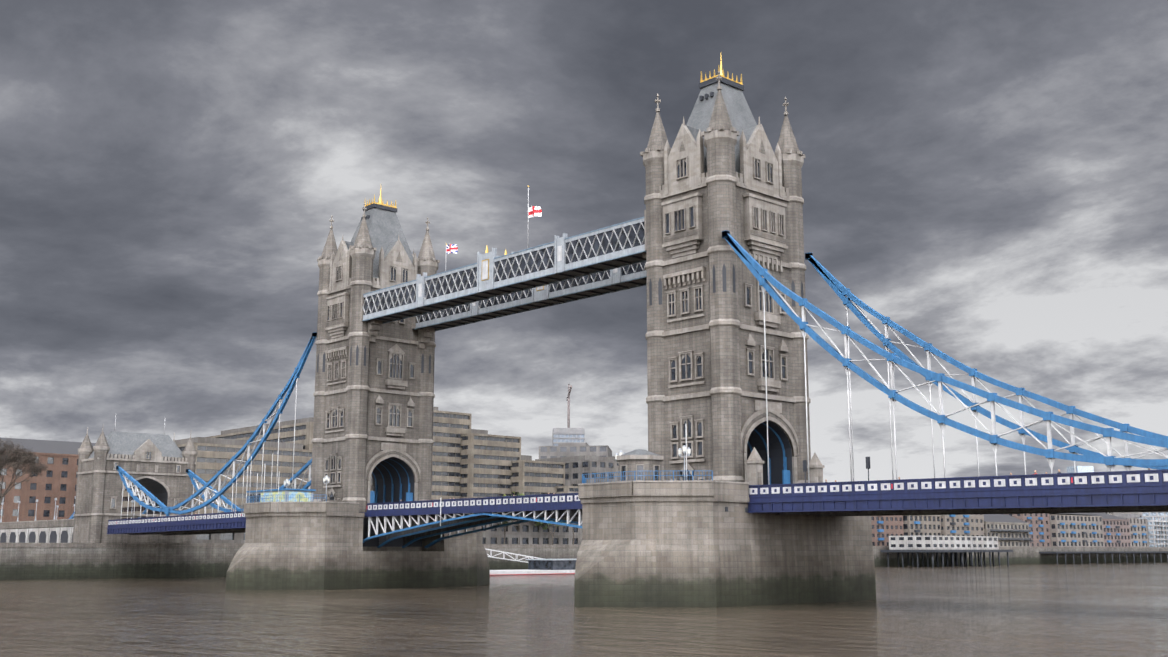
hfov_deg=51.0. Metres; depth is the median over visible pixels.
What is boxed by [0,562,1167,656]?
river water
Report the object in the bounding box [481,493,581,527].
bascule
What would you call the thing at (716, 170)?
tower
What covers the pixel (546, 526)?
green tree
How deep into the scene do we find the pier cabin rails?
142.83 m
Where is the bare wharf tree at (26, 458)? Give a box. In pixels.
[0,436,48,504]
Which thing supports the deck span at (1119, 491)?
on the pier at (689, 543)
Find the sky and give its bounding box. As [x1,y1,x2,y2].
[0,0,1167,481]
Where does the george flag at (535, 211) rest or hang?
on the walkways
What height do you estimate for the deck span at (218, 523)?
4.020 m
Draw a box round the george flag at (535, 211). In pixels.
[529,206,541,217]
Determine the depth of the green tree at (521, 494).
370.94 m
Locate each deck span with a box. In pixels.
[106,511,245,535]
[747,469,1167,516]
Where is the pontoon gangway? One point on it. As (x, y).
(540, 566)
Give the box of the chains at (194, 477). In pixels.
[69,332,371,518]
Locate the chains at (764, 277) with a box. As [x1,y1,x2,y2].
[722,230,1167,484]
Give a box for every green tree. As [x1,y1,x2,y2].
[499,520,511,544]
[503,491,523,544]
[531,519,565,544]
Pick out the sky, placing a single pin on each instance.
(989, 178)
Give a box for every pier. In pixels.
[226,502,489,589]
[574,480,875,606]
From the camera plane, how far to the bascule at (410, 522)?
195.47 m
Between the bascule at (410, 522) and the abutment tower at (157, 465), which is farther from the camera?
the abutment tower at (157, 465)
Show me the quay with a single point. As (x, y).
(39, 549)
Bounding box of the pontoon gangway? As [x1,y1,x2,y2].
[485,548,576,575]
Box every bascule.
[362,498,541,547]
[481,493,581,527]
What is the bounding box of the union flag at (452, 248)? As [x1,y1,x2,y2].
[446,244,457,253]
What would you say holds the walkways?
attached to the tower at (716, 170)
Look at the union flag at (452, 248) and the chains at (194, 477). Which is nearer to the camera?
the union flag at (452, 248)
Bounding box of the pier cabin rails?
[235,424,712,511]
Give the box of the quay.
[0,496,1167,579]
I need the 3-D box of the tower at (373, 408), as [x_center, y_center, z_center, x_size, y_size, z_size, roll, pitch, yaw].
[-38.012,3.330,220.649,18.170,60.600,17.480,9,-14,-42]
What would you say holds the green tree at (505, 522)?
on the quay
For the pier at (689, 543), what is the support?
in the river water
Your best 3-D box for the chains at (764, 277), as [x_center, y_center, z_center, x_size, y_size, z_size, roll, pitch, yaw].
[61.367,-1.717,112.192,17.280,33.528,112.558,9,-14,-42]
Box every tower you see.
[72,417,197,542]
[311,188,439,512]
[640,56,823,484]
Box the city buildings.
[0,384,1167,566]
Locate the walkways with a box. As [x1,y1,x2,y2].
[360,185,646,348]
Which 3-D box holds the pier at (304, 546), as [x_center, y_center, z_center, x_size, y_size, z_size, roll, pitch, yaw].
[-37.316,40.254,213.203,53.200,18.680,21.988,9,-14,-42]
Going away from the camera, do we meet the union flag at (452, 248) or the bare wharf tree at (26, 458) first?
the union flag at (452, 248)

